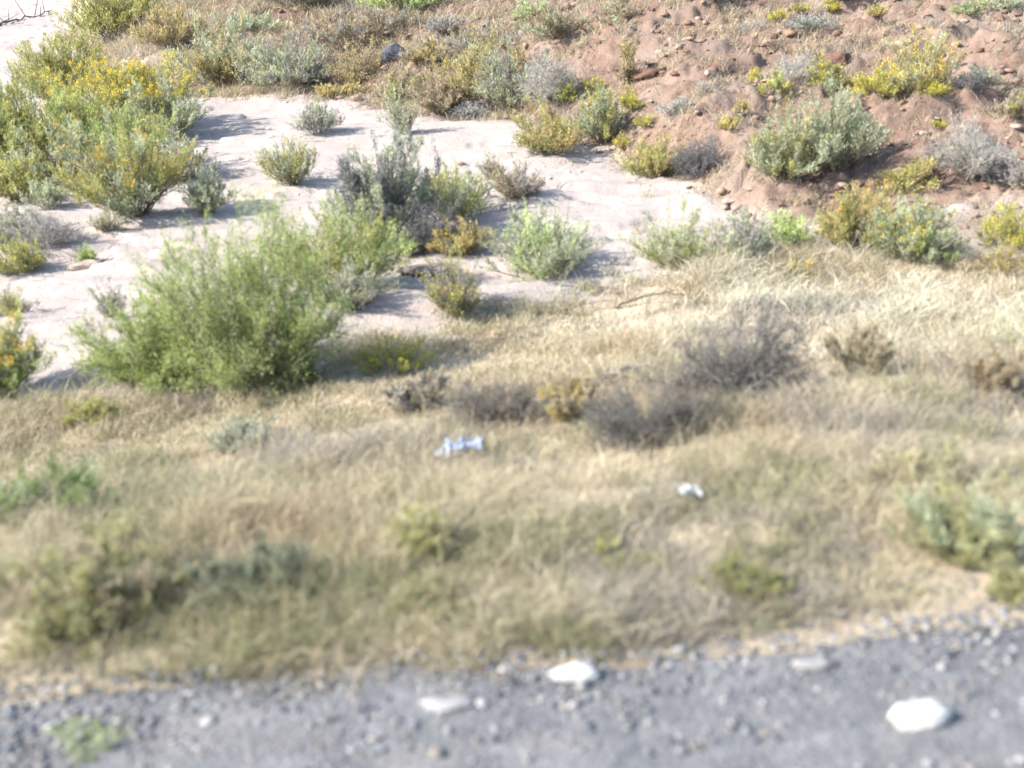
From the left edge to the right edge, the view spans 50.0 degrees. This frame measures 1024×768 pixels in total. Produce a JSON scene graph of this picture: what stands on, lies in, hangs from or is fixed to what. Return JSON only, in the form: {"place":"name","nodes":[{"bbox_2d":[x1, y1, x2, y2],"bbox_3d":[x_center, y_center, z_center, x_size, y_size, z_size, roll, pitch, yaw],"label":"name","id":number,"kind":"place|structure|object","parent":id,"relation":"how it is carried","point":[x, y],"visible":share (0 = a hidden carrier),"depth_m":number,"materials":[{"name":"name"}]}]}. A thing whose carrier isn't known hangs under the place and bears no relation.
{"place":"outdoors","nodes":[
{"label":"outdoors","id":0,"kind":"place"},
{"bbox_2d":[0,221,1023,719],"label":"dry grass","id":1,"kind":"structure","parent":0,"point":[570,601],"depth_m":5.33,"materials":[{"name":"plant"}]},
{"bbox_2d":[0,0,1023,706],"bbox_3d":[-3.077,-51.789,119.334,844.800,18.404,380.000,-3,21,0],"label":"ground","id":2,"kind":"structure","parent":0,"point":[240,132],"depth_m":14.43,"materials":[{"name":"beige soil"}]},
{"bbox_2d":[0,282,39,317],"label":"weed","id":3,"kind":"object","parent":2,"relation":"on","point":[8,305],"visible":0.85,"depth_m":11.60,"materials":[{"name":"green plant"}]},
{"bbox_2d":[0,229,49,274],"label":"weed","id":4,"kind":"object","parent":2,"relation":"on","point":[26,262],"visible":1,"depth_m":13.43,"materials":[{"name":"green plant"}]},
{"bbox_2d":[0,148,54,200],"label":"rabbitbrush","id":5,"kind":"object","parent":2,"relation":"on","point":[12,180],"visible":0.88,"depth_m":17.01,"materials":[{"name":"green plant"}]},
{"bbox_2d":[0,299,57,399],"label":"rabbitbrush","id":6,"kind":"object","parent":2,"relation":"on","point":[15,366],"visible":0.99,"depth_m":9.77,"materials":[{"name":"green plant"}]},
{"bbox_2d":[0,62,83,164],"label":"rabbitbrush","id":7,"kind":"object","parent":2,"relation":"on","point":[9,113],"visible":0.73,"depth_m":17.94,"materials":[{"name":"green plant"}]},
{"bbox_2d":[0,202,86,253],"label":"dead brush","id":8,"kind":"object","parent":2,"relation":"on","point":[39,231],"visible":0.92,"depth_m":14.10,"materials":[{"name":"grey plant"}]},
{"bbox_2d":[15,173,72,208],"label":"sagebrush","id":9,"kind":"object","parent":2,"relation":"on","point":[49,196],"visible":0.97,"depth_m":16.31,"materials":[{"name":"green plant"}]},
{"bbox_2d":[0,111,107,182],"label":"rabbitbrush","id":10,"kind":"object","parent":2,"relation":"on","point":[51,153],"visible":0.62,"depth_m":17.33,"materials":[{"name":"green plant"}]},
{"bbox_2d":[5,19,106,101],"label":"rabbitbrush","id":11,"kind":"object","parent":2,"relation":"on","point":[47,57],"visible":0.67,"depth_m":24.43,"materials":[{"name":"green plant"}]},
{"bbox_2d":[0,451,117,542],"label":"weed","id":12,"kind":"object","parent":2,"relation":"on","point":[22,488],"visible":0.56,"depth_m":5.60,"materials":[{"name":"green plant"}]},
{"bbox_2d":[41,713,132,767],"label":"weed","id":13,"kind":"object","parent":2,"relation":"on","point":[85,734],"visible":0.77,"depth_m":3.38,"materials":[{"name":"green plant"}]},
{"bbox_2d":[52,392,128,429],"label":"weed","id":14,"kind":"object","parent":2,"relation":"on","point":[89,407],"visible":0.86,"depth_m":9.19,"materials":[{"name":"green plant"}]},
{"bbox_2d":[35,80,150,136],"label":"rabbitbrush","id":15,"kind":"object","parent":2,"relation":"on","point":[84,115],"visible":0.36,"depth_m":19.96,"materials":[{"name":"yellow plant"}]},
{"bbox_2d":[0,502,197,668],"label":"weed","id":16,"kind":"object","parent":2,"relation":"on","point":[99,587],"visible":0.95,"depth_m":4.08,"materials":[{"name":"green plant"}]},
{"bbox_2d":[46,0,164,40],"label":"rabbitbrush","id":17,"kind":"object","parent":2,"relation":"on","point":[117,13],"visible":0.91,"depth_m":34.52,"materials":[{"name":"green plant"}]},
{"bbox_2d":[88,267,128,318],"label":"weed","id":18,"kind":"object","parent":2,"relation":"on","point":[103,309],"visible":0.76,"depth_m":11.21,"materials":[{"name":"green plant"}]},
{"bbox_2d":[40,101,198,217],"bbox_3d":[-5.349,-3.135,15.104,1.976,1.721,1.860,-18,25,-33],"label":"rabbitbrush","id":19,"kind":"object","parent":2,"relation":"on","point":[135,186],"visible":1,"depth_m":14.88,"materials":[{"name":"green plant"}]},
{"bbox_2d":[64,94,179,174],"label":"rabbitbrush","id":20,"kind":"object","parent":2,"relation":"on","point":[150,129],"visible":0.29,"depth_m":18.00,"materials":[{"name":"green plant"}]},
{"bbox_2d":[29,48,216,118],"bbox_3d":[-7.665,-5.791,21.634,3.680,1.507,2.576,6,23,23],"label":"rabbitbrush","id":21,"kind":"object","parent":2,"relation":"on","point":[140,72],"visible":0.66,"depth_m":21.25,"materials":[{"name":"yellow plant"}]},
{"bbox_2d":[55,282,251,403],"bbox_3d":[-3.190,-0.448,9.803,1.590,1.042,1.261,-3,21,0],"label":"green bush","id":22,"kind":"object","parent":2,"relation":"on","point":[103,356],"visible":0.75,"depth_m":9.59,"materials":[{"name":"green plant"}]},
{"bbox_2d":[120,62,208,139],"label":"sagebrush","id":23,"kind":"object","parent":2,"relation":"on","point":[186,116],"visible":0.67,"depth_m":20.64,"materials":[{"name":"green plant"}]},
{"bbox_2d":[127,2,214,47],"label":"dry bush","id":24,"kind":"object","parent":2,"relation":"on","point":[164,30],"visible":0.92,"depth_m":29.55,"materials":[{"name":"beige plant"}]},
{"bbox_2d":[132,125,221,182],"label":"sagebrush","id":25,"kind":"object","parent":2,"relation":"on","point":[172,146],"visible":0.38,"depth_m":17.38,"materials":[{"name":"green plant"}]},
{"bbox_2d":[177,160,237,214],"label":"sagebrush","id":26,"kind":"object","parent":2,"relation":"on","point":[201,196],"visible":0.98,"depth_m":15.09,"materials":[{"name":"green plant"}]},
{"bbox_2d":[153,4,275,87],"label":"sagebrush","id":27,"kind":"object","parent":2,"relation":"on","point":[215,63],"visible":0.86,"depth_m":26.39,"materials":[{"name":"green plant"}]},
{"bbox_2d":[188,409,278,454],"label":"weed","id":28,"kind":"object","parent":2,"relation":"on","point":[240,429],"visible":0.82,"depth_m":7.82,"materials":[{"name":"green plant"}]},
{"bbox_2d":[119,179,370,414],"bbox_3d":[-2.338,-0.806,9.471,2.004,1.881,1.767,-12,23,-22],"label":"green bush","id":29,"kind":"object","parent":2,"relation":"on","point":[218,328],"visible":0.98,"depth_m":9.28,"materials":[{"name":"green plant"}]},
{"bbox_2d":[178,525,316,622],"bbox_3d":[-0.993,0.743,4.155,0.503,0.324,0.547,-10,22,-17],"label":"weed","id":30,"kind":"object","parent":2,"relation":"on","point":[228,569],"visible":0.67,"depth_m":4.11,"materials":[{"name":"green plant"}]},
{"bbox_2d":[218,9,287,34],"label":"sagebrush","id":31,"kind":"object","parent":2,"relation":"on","point":[248,19],"visible":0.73,"depth_m":30.05,"materials":[{"name":"green plant"}]},
{"bbox_2d":[249,133,319,185],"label":"sagebrush","id":32,"kind":"object","parent":2,"relation":"on","point":[292,168],"visible":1,"depth_m":16.63,"materials":[{"name":"green plant"}]},
{"bbox_2d":[231,26,341,90],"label":"sagebrush","id":33,"kind":"object","parent":2,"relation":"on","point":[298,66],"visible":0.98,"depth_m":25.23,"materials":[{"name":"green plant"}]},
{"bbox_2d":[250,333,330,396],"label":"green bush","id":34,"kind":"object","parent":2,"relation":"on","point":[277,381],"visible":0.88,"depth_m":9.34,"materials":[{"name":"green plant"}]},
{"bbox_2d":[286,94,347,134],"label":"sagebrush","id":35,"kind":"object","parent":2,"relation":"on","point":[307,117],"visible":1,"depth_m":20.09,"materials":[{"name":"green plant"}]},
{"bbox_2d":[252,186,412,294],"bbox_3d":[-1.913,-1.552,11.701,1.696,1.076,1.362,-3,21,0],"label":"green bush","id":36,"kind":"object","parent":2,"relation":"on","point":[360,249],"visible":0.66,"depth_m":11.62,"materials":[{"name":"green plant"}]},
{"bbox_2d":[279,3,389,47],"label":"dry bush","id":37,"kind":"object","parent":2,"relation":"on","point":[341,30],"visible":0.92,"depth_m":26.86,"materials":[{"name":"grey plant"}]},
{"bbox_2d":[302,255,405,311],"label":"sagebrush","id":38,"kind":"object","parent":2,"relation":"on","point":[358,285],"visible":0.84,"depth_m":11.05,"materials":[{"name":"green plant"}]},
{"bbox_2d":[321,34,390,86],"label":"dry bush","id":39,"kind":"object","parent":2,"relation":"on","point":[353,70],"visible":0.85,"depth_m":24.83,"materials":[{"name":"beige plant"}]},
{"bbox_2d":[325,121,455,238],"bbox_3d":[-1.538,-2.465,13.460,1.708,1.602,1.504,-3,21,0],"label":"sagebrush","id":40,"kind":"object","parent":2,"relation":"on","point":[386,192],"visible":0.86,"depth_m":13.29,"materials":[{"name":"green plant"}]},
{"bbox_2d":[350,0,434,29],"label":"dry bush","id":41,"kind":"object","parent":2,"relation":"on","point":[383,18],"visible":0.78,"depth_m":27.56,"materials":[{"name":"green plant"}]},
{"bbox_2d":[347,326,438,375],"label":"weed","id":42,"kind":"object","parent":2,"relation":"on","point":[404,355],"visible":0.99,"depth_m":9.78,"materials":[{"name":"green plant"}]},
{"bbox_2d":[375,76,420,134],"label":"weed","id":43,"kind":"object","parent":2,"relation":"on","point":[401,120],"visible":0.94,"depth_m":19.58,"materials":[{"name":"green plant"}]},
{"bbox_2d":[371,63,427,99],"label":"dry bush","id":44,"kind":"object","parent":2,"relation":"on","point":[405,81],"visible":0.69,"depth_m":23.15,"materials":[{"name":"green plant"}]},
{"bbox_2d":[355,0,447,13],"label":"rabbitbrush","id":45,"kind":"object","parent":2,"relation":"on","point":[415,4],"visible":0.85,"depth_m":28.47,"materials":[{"name":"green plant"}]},
{"bbox_2d":[381,363,448,414],"bbox_3d":[-0.731,0.051,8.370,0.600,0.406,0.459,-16,25,-30],"label":"brush","id":46,"kind":"object","parent":2,"relation":"on","point":[402,395],"visible":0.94,"depth_m":8.34,"materials":[{"name":"plant"}]},
{"bbox_2d":[378,499,459,562],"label":"weed","id":47,"kind":"object","parent":2,"relation":"on","point":[427,522],"visible":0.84,"depth_m":4.47,"materials":[{"name":"green plant"}]},
{"bbox_2d":[397,31,452,65],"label":"dry bush","id":48,"kind":"object","parent":2,"relation":"on","point":[423,51],"visible":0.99,"depth_m":24.05,"materials":[{"name":"yellow plant"}]},
{"bbox_2d":[389,187,469,254],"bbox_3d":[-0.996,-1.927,13.216,0.909,0.904,0.910,16,28,41],"label":"dead brush","id":49,"kind":"object","parent":2,"relation":"on","point":[420,233],"visible":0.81,"depth_m":13.11,"materials":[{"name":"grey plant"}]},
{"bbox_2d":[402,66,463,114],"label":"dry bush","id":50,"kind":"object","parent":2,"relation":"on","point":[440,99],"visible":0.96,"depth_m":21.48,"materials":[{"name":"brown plant"}]},
{"bbox_2d":[387,562,483,644],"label":"weed","id":51,"kind":"object","parent":2,"relation":"on","point":[429,587],"visible":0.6,"depth_m":4.00,"materials":[{"name":"green plant"}]},
{"bbox_2d":[416,232,490,317],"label":"weed","id":52,"kind":"object","parent":2,"relation":"on","point":[453,301],"visible":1,"depth_m":10.89,"materials":[{"name":"green plant"}]},
{"bbox_2d":[410,160,503,221],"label":"rabbitbrush","id":53,"kind":"object","parent":2,"relation":"on","point":[470,202],"visible":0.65,"depth_m":14.39,"materials":[{"name":"green plant"}]},
{"bbox_2d":[425,215,498,256],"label":"weed","id":54,"kind":"object","parent":2,"relation":"on","point":[470,244],"visible":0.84,"depth_m":12.96,"materials":[{"name":"yellow plant"}]},
{"bbox_2d":[425,22,527,98],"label":"rabbitbrush","id":55,"kind":"object","parent":2,"relation":"on","point":[468,65],"visible":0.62,"depth_m":22.04,"materials":[{"name":"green plant"}]},
{"bbox_2d":[434,17,522,50],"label":"dry bush","id":56,"kind":"object","parent":2,"relation":"on","point":[464,43],"visible":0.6,"depth_m":23.90,"materials":[{"name":"grey plant"}]},
{"bbox_2d":[413,368,568,429],"bbox_3d":[-0.134,0.131,7.519,1.135,0.474,0.847,-3,21,0],"label":"dead brush","id":57,"kind":"object","parent":2,"relation":"on","point":[516,399],"visible":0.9,"depth_m":7.44,"materials":[{"name":"grey plant"}]},
{"bbox_2d":[466,34,551,113],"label":"sagebrush","id":58,"kind":"object","parent":2,"relation":"on","point":[502,94],"visible":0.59,"depth_m":21.07,"materials":[{"name":"green plant"}]},
{"bbox_2d":[1,184,1021,422],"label":"fringe grass","id":59,"kind":"structure","parent":2,"relation":"on","point":[490,309],"depth_m":11.56,"materials":[{"name":"plant"}]},
{"bbox_2d":[0,0,1022,452],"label":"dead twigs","id":60,"kind":"object","parent":2,"relation":"on","point":[540,192],"visible":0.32,"depth_m":15.75,"materials":[{"name":"plant"}]},
{"bbox_2d":[485,159,545,201],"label":"dry bush","id":61,"kind":"object","parent":2,"relation":"on","point":[513,186],"visible":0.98,"depth_m":15.10,"materials":[{"name":"brown plant"}]},
{"bbox_2d":[48,0,1023,232],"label":"slope grass","id":62,"kind":"structure","parent":2,"relation":"on","point":[113,49],"depth_m":21.57,"materials":[{"name":"plant"}]},
{"bbox_2d":[477,195,603,279],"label":"green bush","id":63,"kind":"object","parent":2,"relation":"on","point":[528,254],"visible":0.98,"depth_m":12.14,"materials":[{"name":"green plant"}]},
{"bbox_2d":[506,93,585,154],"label":"rabbitbrush","id":64,"kind":"object","parent":2,"relation":"on","point":[560,140],"visible":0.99,"depth_m":17.54,"materials":[{"name":"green plant"}]},
{"bbox_2d":[512,49,585,109],"bbox_3d":[0.779,-5.656,20.342,1.343,1.213,1.722,-8,22,-12],"label":"dead brush","id":65,"kind":"object","parent":2,"relation":"on","point":[543,88],"visible":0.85,"depth_m":20.02,"materials":[{"name":"grey plant"}]},
{"bbox_2d":[512,2,594,39],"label":"dry bush","id":66,"kind":"object","parent":2,"relation":"on","point":[558,26],"visible":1,"depth_m":22.64,"materials":[{"name":"green plant"}]},
{"bbox_2d":[537,369,597,422],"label":"bunchgrass","id":67,"kind":"object","parent":2,"relation":"on","point":[556,408],"visible":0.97,"depth_m":7.26,"materials":[{"name":"beige plant"}]},
{"bbox_2d":[169,0,1023,234],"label":"rubble","id":68,"kind":"object","parent":2,"relation":"on","point":[722,190],"visible":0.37,"depth_m":18.79,"materials":[{"name":"stone"}]},
{"bbox_2d":[566,76,632,144],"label":"sagebrush","id":69,"kind":"object","parent":2,"relation":"on","point":[603,118],"visible":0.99,"depth_m":17.83,"materials":[{"name":"green plant"}]},
{"bbox_2d":[591,0,644,25],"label":"dry bush","id":70,"kind":"object","parent":2,"relation":"on","point":[622,12],"visible":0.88,"depth_m":21.93,"materials":[{"name":"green plant"}]},
{"bbox_2d":[612,30,638,83],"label":"dry bush","id":71,"kind":"object","parent":2,"relation":"on","point":[628,69],"visible":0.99,"depth_m":18.84,"materials":[{"name":"brown plant"}]},
{"bbox_2d":[586,527,669,589],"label":"weed","id":72,"kind":"object","parent":2,"relation":"on","point":[604,544],"visible":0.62,"depth_m":4.42,"materials":[{"name":"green plant"}]},
{"bbox_2d":[560,372,704,456],"bbox_3d":[0.719,0.206,6.199,0.784,0.461,0.688,-14,24,-26],"label":"dead brush","id":73,"kind":"object","parent":2,"relation":"on","point":[626,415],"visible":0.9,"depth_m":6.14,"materials":[{"name":"grey plant"}]},
{"bbox_2d":[611,131,687,178],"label":"rabbitbrush","id":74,"kind":"object","parent":2,"relation":"on","point":[654,164],"visible":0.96,"depth_m":15.99,"materials":[{"name":"yellow plant"}]},
{"bbox_2d":[616,194,724,269],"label":"sagebrush","id":75,"kind":"object","parent":2,"relation":"on","point":[679,246],"visible":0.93,"depth_m":12.12,"materials":[{"name":"green plant"}]},
{"bbox_2d":[667,132,725,180],"bbox_3d":[2.607,-3.239,15.575,0.874,0.743,0.831,-3,21,0],"label":"dead brush","id":76,"kind":"object","parent":2,"relation":"on","point":[700,165],"visible":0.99,"depth_m":15.51,"materials":[{"name":"grey plant"}]},
{"bbox_2d":[637,372,764,451],"bbox_3d":[1.024,0.177,6.221,0.815,0.444,0.700,-12,23,-22],"label":"dead brush","id":77,"kind":"object","parent":2,"relation":"on","point":[694,394],"visible":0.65,"depth_m":6.18,"materials":[{"name":"grey plant"}]},
{"bbox_2d":[627,288,849,402],"bbox_3d":[1.531,-0.156,7.149,1.280,0.942,1.160,14,27,37],"label":"dead brush","id":78,"kind":"object","parent":2,"relation":"on","point":[737,373],"visible":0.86,"depth_m":7.11,"materials":[{"name":"grey plant"}]},
{"bbox_2d":[699,203,781,268],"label":"sagebrush","id":79,"kind":"object","parent":2,"relation":"on","point":[745,237],"visible":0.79,"depth_m":11.96,"materials":[{"name":"green plant"}]},
{"bbox_2d":[692,544,796,612],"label":"weed","id":80,"kind":"object","parent":2,"relation":"on","point":[765,576],"visible":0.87,"depth_m":4.02,"materials":[{"name":"green plant"}]},
{"bbox_2d":[758,207,817,248],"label":"green bush","id":81,"kind":"object","parent":2,"relation":"on","point":[786,230],"visible":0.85,"depth_m":12.40,"materials":[{"name":"green plant"}]},
{"bbox_2d":[759,47,818,85],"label":"dead brush","id":82,"kind":"object","parent":2,"relation":"on","point":[789,71],"visible":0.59,"depth_m":17.24,"materials":[{"name":"grey plant"}]},
{"bbox_2d":[739,79,839,180],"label":"shrub","id":83,"kind":"object","parent":2,"relation":"on","point":[763,148],"visible":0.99,"depth_m":14.10,"materials":[{"name":"green plant"}]},
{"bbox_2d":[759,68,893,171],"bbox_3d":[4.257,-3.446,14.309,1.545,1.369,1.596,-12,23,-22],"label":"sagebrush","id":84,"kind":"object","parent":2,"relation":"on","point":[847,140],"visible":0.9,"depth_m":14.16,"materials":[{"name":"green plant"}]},
{"bbox_2d":[804,50,856,91],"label":"rabbitbrush","id":85,"kind":"object","parent":2,"relation":"on","point":[823,74],"visible":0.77,"depth_m":16.94,"materials":[{"name":"yellow plant"}]},
{"bbox_2d":[822,319,896,375],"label":"bunchgrass","id":86,"kind":"object","parent":2,"relation":"on","point":[877,351],"visible":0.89,"depth_m":7.38,"materials":[{"name":"beige plant"}]},
{"bbox_2d":[810,177,910,251],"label":"rabbitbrush","id":87,"kind":"object","parent":2,"relation":"on","point":[844,223],"visible":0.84,"depth_m":12.26,"materials":[{"name":"yellow plant"}]},
{"bbox_2d":[847,67,907,98],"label":"snakeweed","id":88,"kind":"object","parent":2,"relation":"on","point":[868,84],"visible":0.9,"depth_m":16.04,"materials":[{"name":"yellow plant"}]},
{"bbox_2d":[874,154,943,192],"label":"rabbitbrush","id":89,"kind":"object","parent":2,"relation":"on","point":[909,178],"visible":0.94,"depth_m":13.91,"materials":[{"name":"yellow plant"}]},
{"bbox_2d":[856,190,971,269],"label":"rabbitbrush","id":90,"kind":"object","parent":2,"relation":"on","point":[918,235],"visible":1,"depth_m":11.63,"materials":[{"name":"green plant"}]},
{"bbox_2d":[868,22,969,97],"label":"rabbitbrush","id":91,"kind":"object","parent":2,"relation":"on","point":[919,70],"visible":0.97,"depth_m":16.03,"materials":[{"name":"yellow plant"}]},
{"bbox_2d":[847,429,1000,505],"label":"weed","id":92,"kind":"object","parent":2,"relation":"on","point":[906,465],"visible":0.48,"depth_m":4.98,"materials":[{"name":"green plant"}]},
{"bbox_2d":[881,461,1023,570],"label":"weed","id":93,"kind":"object","parent":2,"relation":"on","point":[971,537],"visible":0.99,"depth_m":4.28,"materials":[{"name":"green plant"}]},
{"bbox_2d":[913,108,1023,182],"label":"dead brush","id":94,"kind":"object","parent":2,"relation":"on","point":[976,157],"visible":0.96,"depth_m":13.90,"materials":[{"name":"grey plant"}]},
{"bbox_2d":[958,337,1023,401],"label":"bunchgrass","id":95,"kind":"object","parent":2,"relation":"on","point":[1008,374],"visible":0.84,"depth_m":6.40,"materials":[{"name":"beige plant"}]},
{"bbox_2d":[968,240,1023,277],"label":"weed","id":96,"kind":"object","parent":2,"relation":"on","point":[1010,253],"visible":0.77,"depth_m":11.38,"materials":[{"name":"plant"}]},
{"bbox_2d":[974,198,1023,251],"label":"rabbitbrush","id":97,"kind":"object","parent":2,"relation":"on","point":[1006,230],"visible":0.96,"depth_m":11.95,"materials":[{"name":"yellow plant"}]},
{"bbox_2d":[977,551,1023,609],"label":"weed","id":98,"kind":"object","parent":2,"relation":"on","point":[1009,588],"visible":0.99,"depth_m":3.89,"materials":[{"name":"green plant"}]},
{"bbox_2d":[984,85,1023,118],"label":"dry bush","id":99,"kind":"object","parent":2,"relation":"on","point":[1015,104],"visible":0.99,"depth_m":15.01,"materials":[{"name":"beige plant"}]},
{"bbox_2d":[0,624,1023,767],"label":"road shoulder","id":100,"kind":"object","parent":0,"point":[984,734],"visible":0.88,"depth_m":3.38},
{"bbox_2d":[419,695,473,713],"bbox_3d":[-0.208,1.006,3.465,0.176,0.040,0.089,-3,21,0],"label":"stone","id":101,"kind":"object","parent":100,"relation":"on","point":[443,704],"visible":1,"depth_m":3.45,"materials":[{"name":"stone"}]},
{"bbox_2d":[548,661,599,683],"bbox_3d":[0.201,0.936,3.568,0.169,0.064,0.089,-3,21,0],"label":"stone","id":102,"kind":"object","parent":100,"relation":"on","point":[576,672],"visible":0.97,"depth_m":3.54,"materials":[{"name":"stone"}]},
{"bbox_2d":[887,699,952,730],"bbox_3d":[1.217,0.991,3.269,0.197,0.087,0.092,-3,21,0],"label":"stone","id":103,"kind":"object","parent":100,"relation":"on","point":[926,714],"visible":0.99,"depth_m":3.24,"materials":[{"name":"stone"}]},
{"bbox_2d":[0,563,1023,767],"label":"gravel","id":104,"kind":"structure","parent":0,"point":[438,752],"depth_m":3.56,"materials":[{"name":"grey gravel"}]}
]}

